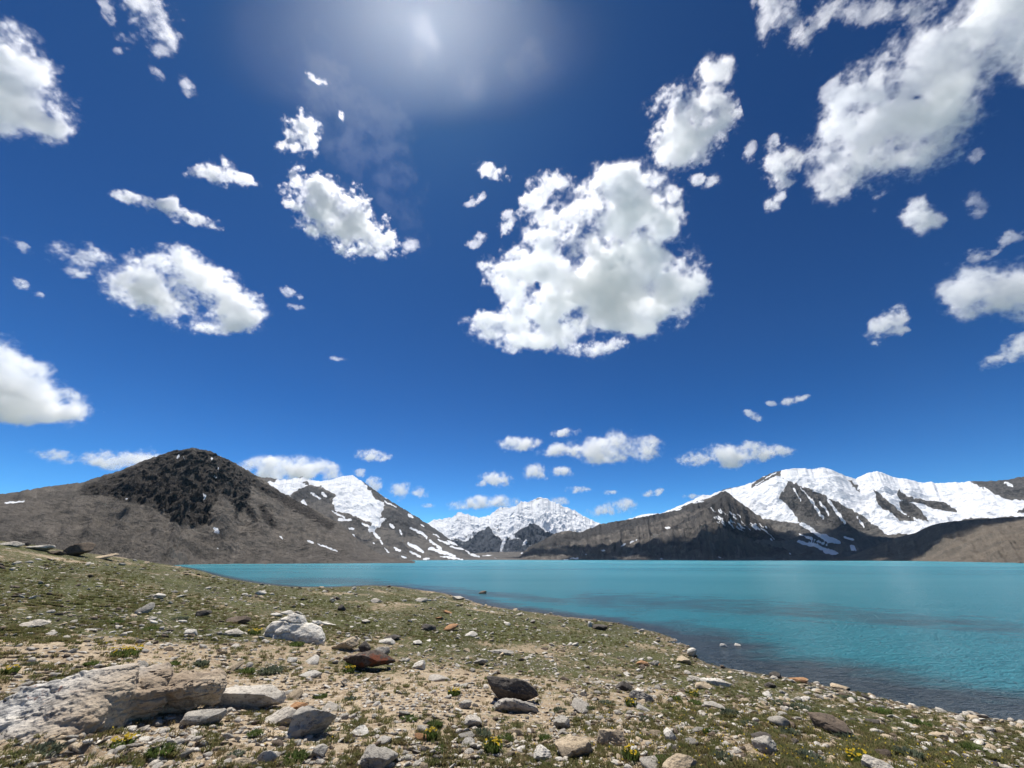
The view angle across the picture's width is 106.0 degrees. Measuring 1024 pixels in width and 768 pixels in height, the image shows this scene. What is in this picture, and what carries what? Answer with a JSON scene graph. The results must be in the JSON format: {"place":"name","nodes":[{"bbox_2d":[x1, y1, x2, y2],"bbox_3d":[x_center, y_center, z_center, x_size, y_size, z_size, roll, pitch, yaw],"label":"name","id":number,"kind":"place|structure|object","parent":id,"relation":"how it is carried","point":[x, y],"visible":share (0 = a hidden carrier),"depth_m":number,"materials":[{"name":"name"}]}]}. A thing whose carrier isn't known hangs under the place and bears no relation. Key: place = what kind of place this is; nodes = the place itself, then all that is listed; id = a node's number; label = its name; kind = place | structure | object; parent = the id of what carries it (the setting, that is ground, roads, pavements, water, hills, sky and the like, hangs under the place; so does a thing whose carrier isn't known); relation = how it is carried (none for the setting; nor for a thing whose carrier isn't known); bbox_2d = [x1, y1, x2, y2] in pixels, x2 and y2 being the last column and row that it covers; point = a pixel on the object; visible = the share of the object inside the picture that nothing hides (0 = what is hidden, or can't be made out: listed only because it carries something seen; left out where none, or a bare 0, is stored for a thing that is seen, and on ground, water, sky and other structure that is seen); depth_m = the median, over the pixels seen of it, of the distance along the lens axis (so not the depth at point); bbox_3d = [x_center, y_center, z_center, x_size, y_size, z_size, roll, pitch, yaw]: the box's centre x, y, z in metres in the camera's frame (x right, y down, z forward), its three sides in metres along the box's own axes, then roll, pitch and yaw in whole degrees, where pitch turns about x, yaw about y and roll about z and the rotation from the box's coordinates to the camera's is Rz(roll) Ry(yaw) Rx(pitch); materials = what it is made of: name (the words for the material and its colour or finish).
{"place":"outdoors","nodes":[
{"label":"outdoors","id":0,"kind":"place"},
{"bbox_2d":[0,448,414,564],"bbox_3d":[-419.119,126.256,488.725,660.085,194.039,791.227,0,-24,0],"label":"mountain","id":1,"kind":"structure","parent":0,"point":[190,506],"depth_m":442.50,"materials":[{"name":"grey stone"}]},
{"bbox_2d":[260,475,501,559],"bbox_3d":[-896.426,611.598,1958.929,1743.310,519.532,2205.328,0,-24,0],"label":"mountain","id":2,"kind":"structure","parent":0,"point":[365,514],"depth_m":1785.92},
{"bbox_2d":[475,552,522,559],"bbox_3d":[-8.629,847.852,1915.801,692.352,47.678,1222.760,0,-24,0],"label":"hill moraine","id":3,"kind":"structure","parent":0,"point":[508,555],"depth_m":1855.65,"materials":[{"name":"grey stone"}]},
{"bbox_2d":[0,541,1023,767],"bbox_3d":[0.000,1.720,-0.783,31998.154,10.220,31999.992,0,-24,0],"label":"ground","id":4,"kind":"structure","parent":0,"point":[23,554],"depth_m":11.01,"materials":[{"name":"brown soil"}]},
{"bbox_2d":[0,664,20,674],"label":"flowering plant","id":5,"kind":"object","parent":4,"relation":"on","point":[7,670],"visible":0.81,"depth_m":5.25,"materials":[{"name":"yellow plant"}]},
{"bbox_2d":[0,541,24,546],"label":"rock","id":6,"kind":"object","parent":4,"relation":"on","point":[15,544],"visible":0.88,"depth_m":20.34,"materials":[{"name":"stone"}]},
{"bbox_2d":[19,619,50,627],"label":"rock","id":7,"kind":"object","parent":4,"relation":"on","point":[37,622],"visible":0.84,"depth_m":7.84,"materials":[{"name":"stone"}]},
{"bbox_2d":[25,544,55,550],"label":"rock","id":8,"kind":"object","parent":4,"relation":"on","point":[45,547],"visible":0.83,"depth_m":21.44,"materials":[{"name":"stone"}]},
{"bbox_2d":[13,739,69,759],"bbox_3d":[-4.250,3.299,3.473,0.354,0.092,0.375,-7,-25,15],"label":"cushion plant","id":9,"kind":"object","parent":4,"relation":"on","point":[44,747],"visible":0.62,"depth_m":3.50,"materials":[{"name":"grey plant"}]},
{"bbox_2d":[63,542,95,554],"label":"rock","id":10,"kind":"object","parent":4,"relation":"on","point":[79,548],"visible":0.84,"depth_m":22.27,"materials":[{"name":"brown stone"}]},
{"bbox_2d":[0,662,226,743],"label":"boulder","id":11,"kind":"object","parent":4,"relation":"on","point":[101,700],"visible":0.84,"depth_m":4.18,"materials":[{"name":"grey stone"}]},
{"bbox_2d":[106,732,137,748],"bbox_3d":[-3.784,3.476,3.742,0.220,0.134,0.234,-14,-28,28],"label":"flowering plant","id":12,"kind":"object","parent":4,"relation":"on","point":[127,739],"visible":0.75,"depth_m":3.76,"materials":[{"name":"yellow plant"}]},
{"bbox_2d":[110,644,144,657],"bbox_3d":[-6.710,4.640,6.724,0.457,0.154,0.480,14,-28,-28],"label":"flowering plant","id":13,"kind":"object","parent":4,"relation":"on","point":[134,651],"visible":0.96,"depth_m":6.69,"materials":[{"name":"green plant"}]},
{"bbox_2d":[134,602,154,613],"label":"rock","id":14,"kind":"object","parent":4,"relation":"on","point":[148,607],"visible":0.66,"depth_m":11.81,"materials":[{"name":"grey stone"}]},
{"bbox_2d":[145,741,178,758],"bbox_3d":[-3.347,3.469,3.672,0.274,0.077,0.273,-3,-24,6],"label":"cushion plant","id":15,"kind":"object","parent":4,"relation":"on","point":[149,752],"visible":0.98,"depth_m":3.65,"materials":[{"name":"green plant"}]},
{"bbox_2d":[191,659,210,666],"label":"cushion plant","id":16,"kind":"object","parent":4,"relation":"on","point":[201,663],"visible":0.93,"depth_m":6.93,"materials":[{"name":"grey plant"}]},
{"bbox_2d":[179,708,227,726],"bbox_3d":[-3.596,3.897,4.509,0.446,0.155,0.249,14,-35,-29],"label":"rock","id":17,"kind":"object","parent":4,"relation":"on","point":[201,717],"visible":0.92,"depth_m":4.46,"materials":[{"name":"grey stone"}]},
{"bbox_2d":[195,610,211,616],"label":"rock","id":18,"kind":"object","parent":4,"relation":"on","point":[203,613],"visible":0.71,"depth_m":12.30,"materials":[{"name":"stone"}]},
{"bbox_2d":[224,628,243,635],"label":"rock","id":19,"kind":"object","parent":4,"relation":"on","point":[235,632],"visible":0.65,"depth_m":9.86,"materials":[{"name":"stone"}]},
{"bbox_2d":[228,661,243,670],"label":"stone","id":20,"kind":"object","parent":4,"relation":"on","point":[234,666],"visible":0.69,"depth_m":7.10,"materials":[{"name":"beige stone"}]},
{"bbox_2d":[225,616,251,623],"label":"rock","id":21,"kind":"object","parent":4,"relation":"on","point":[241,619],"visible":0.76,"depth_m":11.86,"materials":[{"name":"brown stone"}]},
{"bbox_2d":[232,757,257,766],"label":"rock","id":22,"kind":"object","parent":4,"relation":"on","point":[243,760],"visible":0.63,"depth_m":3.62,"materials":[{"name":"beige stone"}]},
{"bbox_2d":[235,667,256,674],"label":"cushion plant","id":23,"kind":"object","parent":4,"relation":"on","point":[246,670],"visible":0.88,"depth_m":7.08,"materials":[{"name":"green plant"}]},
{"bbox_2d":[215,684,285,707],"bbox_3d":[-3.580,4.311,5.299,0.827,0.296,0.478,6,-25,-12],"label":"rock","id":24,"kind":"object","parent":4,"relation":"on","point":[262,696],"visible":0.77,"depth_m":5.18,"materials":[{"name":"stone"}]},
{"bbox_2d":[245,729,263,737],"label":"cushion plant","id":25,"kind":"object","parent":4,"relation":"on","point":[256,731],"visible":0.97,"depth_m":4.31,"materials":[{"name":"green plant"}]},
{"bbox_2d":[256,750,277,762],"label":"rock","id":26,"kind":"object","parent":4,"relation":"on","point":[266,756],"visible":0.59,"depth_m":3.78,"materials":[{"name":"stone"}]},
{"bbox_2d":[256,665,283,675],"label":"cushion plant","id":27,"kind":"object","parent":4,"relation":"on","point":[272,669],"visible":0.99,"depth_m":7.30,"materials":[{"name":"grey plant"}]},
{"bbox_2d":[265,706,296,725],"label":"rock","id":28,"kind":"object","parent":4,"relation":"on","point":[283,716],"visible":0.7,"depth_m":4.77,"materials":[{"name":"stone"}]},
{"bbox_2d":[263,611,325,644],"bbox_3d":[-6.046,6.876,10.795,1.604,0.914,0.864,11,-27,-23],"label":"boulder","id":29,"kind":"object","parent":4,"relation":"on","point":[295,626],"visible":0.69,"depth_m":10.58,"materials":[{"name":"stone"}]},
{"bbox_2d":[286,688,302,699],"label":"stone","id":30,"kind":"object","parent":4,"relation":"on","point":[295,694],"visible":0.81,"depth_m":5.96,"materials":[{"name":"beige stone"}]},
{"bbox_2d":[282,748,310,762],"bbox_3d":[-2.189,3.776,3.922,0.272,0.083,0.281,-7,-25,16],"label":"cushion plant","id":31,"kind":"object","parent":4,"relation":"on","point":[296,755],"visible":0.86,"depth_m":3.92,"materials":[{"name":"green plant"}]},
{"bbox_2d":[290,702,307,709],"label":"rock","id":32,"kind":"object","parent":4,"relation":"on","point":[296,705],"visible":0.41,"depth_m":5.20,"materials":[{"name":"orange stone"}]},
{"bbox_2d":[298,670,321,677],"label":"stone","id":33,"kind":"object","parent":4,"relation":"on","point":[313,673],"visible":0.64,"depth_m":7.35,"materials":[{"name":"white stone"}]},
{"bbox_2d":[287,705,335,737],"bbox_3d":[-2.372,4.013,4.601,0.512,0.320,0.318,6,-23,-21],"label":"rock","id":34,"kind":"object","parent":4,"relation":"on","point":[309,720],"visible":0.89,"depth_m":4.51,"materials":[{"name":"grey stone"}]},
{"bbox_2d":[306,654,318,664],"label":"stone","id":35,"kind":"object","parent":4,"relation":"on","point":[313,660],"visible":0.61,"depth_m":8.37,"materials":[{"name":"white stone"}]},
{"bbox_2d":[311,744,327,757],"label":"rock","id":36,"kind":"object","parent":4,"relation":"on","point":[319,750],"visible":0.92,"depth_m":4.03,"materials":[{"name":"grey stone"}]},
{"bbox_2d":[322,702,340,710],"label":"stone","id":37,"kind":"object","parent":4,"relation":"on","point":[333,706],"visible":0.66,"depth_m":5.47,"materials":[{"name":"white stone"}]},
{"bbox_2d":[331,637,358,650],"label":"rock","id":38,"kind":"object","parent":4,"relation":"on","point":[350,643],"visible":0.82,"depth_m":10.02,"materials":[{"name":"beige stone"}]},
{"bbox_2d":[349,725,369,736],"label":"rock","id":39,"kind":"object","parent":4,"relation":"on","point":[360,731],"visible":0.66,"depth_m":4.62,"materials":[{"name":"stone"}]},
{"bbox_2d":[358,641,370,651],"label":"rock","id":40,"kind":"object","parent":4,"relation":"on","point":[364,646],"visible":0.74,"depth_m":10.21,"materials":[{"name":"stone"}]},
{"bbox_2d":[343,650,395,668],"bbox_3d":[-3.137,6.057,8.536,0.923,0.308,0.728,-8,-25,17],"label":"rock","id":41,"kind":"object","parent":4,"relation":"on","point":[369,658],"visible":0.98,"depth_m":8.34,"materials":[{"name":"orange stone"}]},
{"bbox_2d":[358,744,397,767],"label":"rock","id":42,"kind":"object","parent":4,"relation":"on","point":[374,756],"visible":1,"depth_m":3.95,"materials":[{"name":"grey stone"}]},
{"bbox_2d":[376,735,391,744],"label":"stone","id":43,"kind":"object","parent":4,"relation":"on","point":[385,738],"visible":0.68,"depth_m":4.42,"materials":[{"name":"white stone"}]},
{"bbox_2d":[379,638,394,644],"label":"stone","id":44,"kind":"object","parent":4,"relation":"on","point":[389,641],"visible":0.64,"depth_m":11.97,"materials":[{"name":"white stone"}]},
{"bbox_2d":[399,713,418,722],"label":"cushion plant","id":45,"kind":"object","parent":4,"relation":"on","point":[411,720],"visible":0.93,"depth_m":5.12,"materials":[{"name":"green plant"}]},
{"bbox_2d":[412,660,425,669],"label":"rock","id":46,"kind":"object","parent":4,"relation":"on","point":[420,664],"visible":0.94,"depth_m":8.75,"materials":[{"name":"stone"}]},
{"bbox_2d":[423,726,438,740],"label":"flowering plant","id":47,"kind":"object","parent":4,"relation":"on","point":[432,734],"visible":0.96,"depth_m":4.63,"materials":[{"name":"green plant"}]},
{"bbox_2d":[427,719,444,728],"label":"cushion plant","id":48,"kind":"object","parent":4,"relation":"on","point":[437,724],"visible":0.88,"depth_m":4.97,"materials":[{"name":"green plant"}]},
{"bbox_2d":[428,674,450,681],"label":"stone","id":49,"kind":"object","parent":4,"relation":"on","point":[436,677],"visible":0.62,"depth_m":7.66,"materials":[{"name":"white stone"}]},
{"bbox_2d":[446,687,460,696],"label":"flowering plant","id":50,"kind":"object","parent":4,"relation":"on","point":[453,692],"visible":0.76,"depth_m":6.43,"materials":[{"name":"green plant"}]},
{"bbox_2d":[458,699,471,708],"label":"rock","id":51,"kind":"object","parent":4,"relation":"on","point":[465,704],"visible":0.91,"depth_m":5.68,"materials":[{"name":"grey stone"}]},
{"bbox_2d":[464,714,481,726],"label":"rock","id":52,"kind":"object","parent":4,"relation":"on","point":[472,720],"visible":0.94,"depth_m":5.07,"materials":[{"name":"stone"}]},
{"bbox_2d":[474,727,490,738],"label":"cushion plant","id":53,"kind":"object","parent":4,"relation":"on","point":[487,734],"visible":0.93,"depth_m":4.82,"materials":[{"name":"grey plant"}]},
{"bbox_2d":[484,734,502,753],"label":"flowering plant","id":54,"kind":"object","parent":4,"relation":"on","point":[490,746],"visible":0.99,"depth_m":4.43,"materials":[{"name":"green plant"}]},
{"bbox_2d":[487,649,513,654],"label":"rock","id":55,"kind":"object","parent":4,"relation":"on","point":[505,652],"visible":0.81,"depth_m":12.39,"materials":[{"name":"grey stone"}]},
{"bbox_2d":[3,608,1002,767],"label":"wildflowers","id":56,"kind":"object","parent":4,"relation":"on","point":[704,729],"visible":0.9,"depth_m":4.41,"materials":[{"name":"yellow plant"}]},
{"bbox_2d":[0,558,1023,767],"bbox_3d":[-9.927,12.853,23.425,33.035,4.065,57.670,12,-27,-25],"label":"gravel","id":57,"kind":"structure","parent":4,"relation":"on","point":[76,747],"depth_m":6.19,"materials":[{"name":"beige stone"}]},
{"bbox_2d":[487,675,538,700],"bbox_3d":[-0.008,5.024,6.344,0.886,0.379,0.345,13,-17,6],"label":"rock","id":58,"kind":"object","parent":4,"relation":"on","point":[514,688],"visible":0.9,"depth_m":6.26,"materials":[{"name":"stone"}]},
{"bbox_2d":[492,698,540,713],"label":"rock","id":59,"kind":"object","parent":4,"relation":"on","point":[514,705],"visible":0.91,"depth_m":5.73,"materials":[{"name":"grey stone"}]},
{"bbox_2d":[533,744,551,761],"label":"rock","id":60,"kind":"object","parent":4,"relation":"on","point":[541,752],"visible":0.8,"depth_m":4.12,"materials":[{"name":"stone"}]},
{"bbox_2d":[553,715,569,727],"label":"rock","id":61,"kind":"object","parent":4,"relation":"on","point":[562,721],"visible":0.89,"depth_m":5.19,"materials":[{"name":"grey stone"}]},
{"bbox_2d":[555,736,592,757],"bbox_3d":[0.679,3.994,4.239,0.424,0.192,0.346,3,-36,9],"label":"rock","id":62,"kind":"object","parent":4,"relation":"on","point":[572,746],"visible":0.9,"depth_m":4.15,"materials":[{"name":"beige stone"}]},
{"bbox_2d":[572,697,588,712],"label":"stone","id":63,"kind":"object","parent":4,"relation":"on","point":[578,705],"visible":0.67,"depth_m":5.89,"materials":[{"name":"white stone"}]},
{"bbox_2d":[596,729,625,745],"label":"rock","id":64,"kind":"object","parent":4,"relation":"on","point":[611,736],"visible":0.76,"depth_m":4.36,"materials":[{"name":"beige stone"}]},
{"bbox_2d":[615,681,632,691],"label":"rock","id":65,"kind":"object","parent":4,"relation":"on","point":[623,686],"visible":0.92,"depth_m":7.88,"materials":[{"name":"stone"}]},
{"bbox_2d":[620,743,640,760],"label":"flowering plant","id":66,"kind":"object","parent":4,"relation":"on","point":[630,754],"visible":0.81,"depth_m":3.92,"materials":[{"name":"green plant"}]},
{"bbox_2d":[629,690,653,702],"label":"rock","id":67,"kind":"object","parent":4,"relation":"on","point":[637,695],"visible":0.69,"depth_m":6.71,"materials":[{"name":"grey stone"}]},
{"bbox_2d":[639,755,659,767],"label":"stone","id":68,"kind":"object","parent":4,"relation":"on","point":[647,761],"visible":0.94,"depth_m":3.76,"materials":[{"name":"white stone"}]},
{"bbox_2d":[663,727,678,740],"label":"rock","id":69,"kind":"object","parent":4,"relation":"on","point":[669,734],"visible":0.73,"depth_m":4.31,"materials":[{"name":"stone"}]},
{"bbox_2d":[662,753,696,767],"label":"rock","id":70,"kind":"object","parent":4,"relation":"on","point":[676,760],"visible":0.96,"depth_m":3.64,"materials":[{"name":"beige stone"}]},
{"bbox_2d":[676,656,690,664],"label":"rock","id":71,"kind":"object","parent":4,"relation":"on","point":[682,659],"visible":0.98,"depth_m":15.76,"materials":[{"name":"beige stone"}]},
{"bbox_2d":[695,681,712,688],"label":"rock","id":72,"kind":"object","parent":4,"relation":"on","point":[702,685],"visible":0.79,"depth_m":9.53,"materials":[{"name":"beige stone"}]},
{"bbox_2d":[703,701,725,708],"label":"rock","id":73,"kind":"object","parent":4,"relation":"on","point":[709,704],"visible":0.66,"depth_m":6.12,"materials":[{"name":"grey stone"}]},
{"bbox_2d":[699,677,731,686],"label":"rock","id":74,"kind":"object","parent":4,"relation":"on","point":[716,681],"visible":0.75,"depth_m":10.49,"materials":[{"name":"stone"}]},
{"bbox_2d":[713,750,732,761],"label":"cushion plant","id":75,"kind":"object","parent":4,"relation":"on","point":[721,754],"visible":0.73,"depth_m":3.78,"materials":[{"name":"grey plant"}]},
{"bbox_2d":[718,707,739,714],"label":"cushion plant","id":76,"kind":"object","parent":4,"relation":"on","point":[723,711],"visible":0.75,"depth_m":5.40,"materials":[{"name":"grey plant"}]},
{"bbox_2d":[751,735,776,754],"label":"rock","id":77,"kind":"object","parent":4,"relation":"on","point":[761,744],"visible":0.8,"depth_m":3.87,"materials":[{"name":"grey stone"}]},
{"bbox_2d":[767,716,789,727],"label":"stone","id":78,"kind":"object","parent":4,"relation":"on","point":[779,720],"visible":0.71,"depth_m":4.92,"materials":[{"name":"white stone"}]},
{"bbox_2d":[780,726,799,736],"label":"cushion plant","id":79,"kind":"object","parent":4,"relation":"on","point":[783,730],"visible":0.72,"depth_m":4.69,"materials":[{"name":"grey plant"}]},
{"bbox_2d":[787,702,811,710],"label":"cushion plant","id":80,"kind":"object","parent":4,"relation":"on","point":[806,707],"visible":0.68,"depth_m":8.31,"materials":[{"name":"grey plant"}]},
{"bbox_2d":[795,748,823,762],"bbox_3d":[2.895,3.630,3.767,0.256,0.077,0.272,9,-26,-19],"label":"cushion plant","id":81,"kind":"object","parent":4,"relation":"on","point":[805,752],"visible":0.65,"depth_m":3.78,"materials":[{"name":"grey plant"}]},
{"bbox_2d":[807,712,852,734],"bbox_3d":[4.029,4.348,4.914,0.382,0.220,0.371,-5,-25,10],"label":"rock","id":82,"kind":"object","parent":4,"relation":"on","point":[828,722],"visible":0.81,"depth_m":4.88,"materials":[{"name":"brown stone"}]},
{"bbox_2d":[830,683,849,689],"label":"rock","id":83,"kind":"object","parent":4,"relation":"on","point":[836,686],"visible":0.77,"depth_m":13.00,"materials":[{"name":"beige stone"}]},
{"bbox_2d":[831,731,859,739],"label":"cushion plant","id":84,"kind":"object","parent":4,"relation":"on","point":[846,736],"visible":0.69,"depth_m":4.69,"materials":[{"name":"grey plant"}]},
{"bbox_2d":[843,748,866,761],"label":"flowering plant","id":85,"kind":"object","parent":4,"relation":"on","point":[858,755],"visible":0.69,"depth_m":3.87,"materials":[{"name":"yellow plant"}]},
{"bbox_2d":[861,754,893,767],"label":"rock","id":86,"kind":"object","parent":4,"relation":"on","point":[869,761],"visible":0.97,"depth_m":3.59,"materials":[{"name":"stone"}]},
{"bbox_2d":[866,706,894,714],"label":"cushion plant","id":87,"kind":"object","parent":4,"relation":"on","point":[883,710],"visible":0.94,"depth_m":9.55,"materials":[{"name":"green plant"}]},
{"bbox_2d":[874,749,891,759],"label":"stone","id":88,"kind":"object","parent":4,"relation":"on","point":[886,752],"visible":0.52,"depth_m":4.20,"materials":[{"name":"grey stone"}]},
{"bbox_2d":[893,745,924,759],"bbox_3d":[4.466,4.154,4.353,0.323,0.077,0.299,9,-26,-20],"label":"cushion plant","id":89,"kind":"object","parent":4,"relation":"on","point":[915,754],"visible":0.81,"depth_m":4.35,"materials":[{"name":"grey plant"}]},
{"bbox_2d":[904,718,933,727],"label":"cushion plant","id":90,"kind":"object","parent":4,"relation":"on","point":[914,720],"visible":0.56,"depth_m":8.41,"materials":[{"name":"green plant"}]},
{"bbox_2d":[958,741,989,752],"bbox_3d":[7.555,5.937,6.306,0.423,0.095,0.424,-15,-28,29],"label":"cushion plant","id":91,"kind":"object","parent":4,"relation":"on","point":[970,746],"visible":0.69,"depth_m":6.33,"materials":[{"name":"green plant"}]},
{"bbox_2d":[0,0,1023,523],"label":"sky","id":92,"kind":"structure","parent":0,"point":[478,340],"materials":[{"name":"blue"}]},
{"bbox_2d":[428,497,599,553],"bbox_3d":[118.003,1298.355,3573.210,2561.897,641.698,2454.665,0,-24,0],"label":"snowy mountain","id":93,"kind":"structure","parent":0,"point":[521,526],"depth_m":3703.41,"materials":[{"name":"white snow"}]},
{"bbox_2d":[173,560,1023,720],"bbox_3d":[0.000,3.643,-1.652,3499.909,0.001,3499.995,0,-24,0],"label":"lake","id":94,"kind":"structure","parent":0,"point":[948,636],"depth_m":36.27,"materials":[{"name":"teal liquid"}]},
{"bbox_2d":[519,491,799,559],"bbox_3d":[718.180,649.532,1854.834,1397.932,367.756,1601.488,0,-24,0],"label":"mountain","id":95,"kind":"structure","parent":0,"point":[609,541],"depth_m":1818.97,"materials":[{"name":"grey stone"}]},
{"bbox_2d":[616,495,817,559],"bbox_3d":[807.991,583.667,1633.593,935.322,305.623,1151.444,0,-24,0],"label":"mountain spur","id":96,"kind":"structure","parent":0,"point":[732,522],"depth_m":1546.62,"materials":[{"name":"grey stone"}]},
{"bbox_2d":[600,467,1023,559],"bbox_3d":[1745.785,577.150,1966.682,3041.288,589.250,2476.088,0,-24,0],"label":"mountain snow peaks","id":97,"kind":"object","parent":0,"point":[826,513],"visible":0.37,"depth_m":1840.94,"materials":[{"name":"white snow"}]},
{"bbox_2d":[830,516,1023,562],"bbox_3d":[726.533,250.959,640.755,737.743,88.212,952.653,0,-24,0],"label":"brown hill","id":98,"kind":"structure","parent":0,"point":[997,540],"depth_m":752.55,"materials":[{"name":"soil"}]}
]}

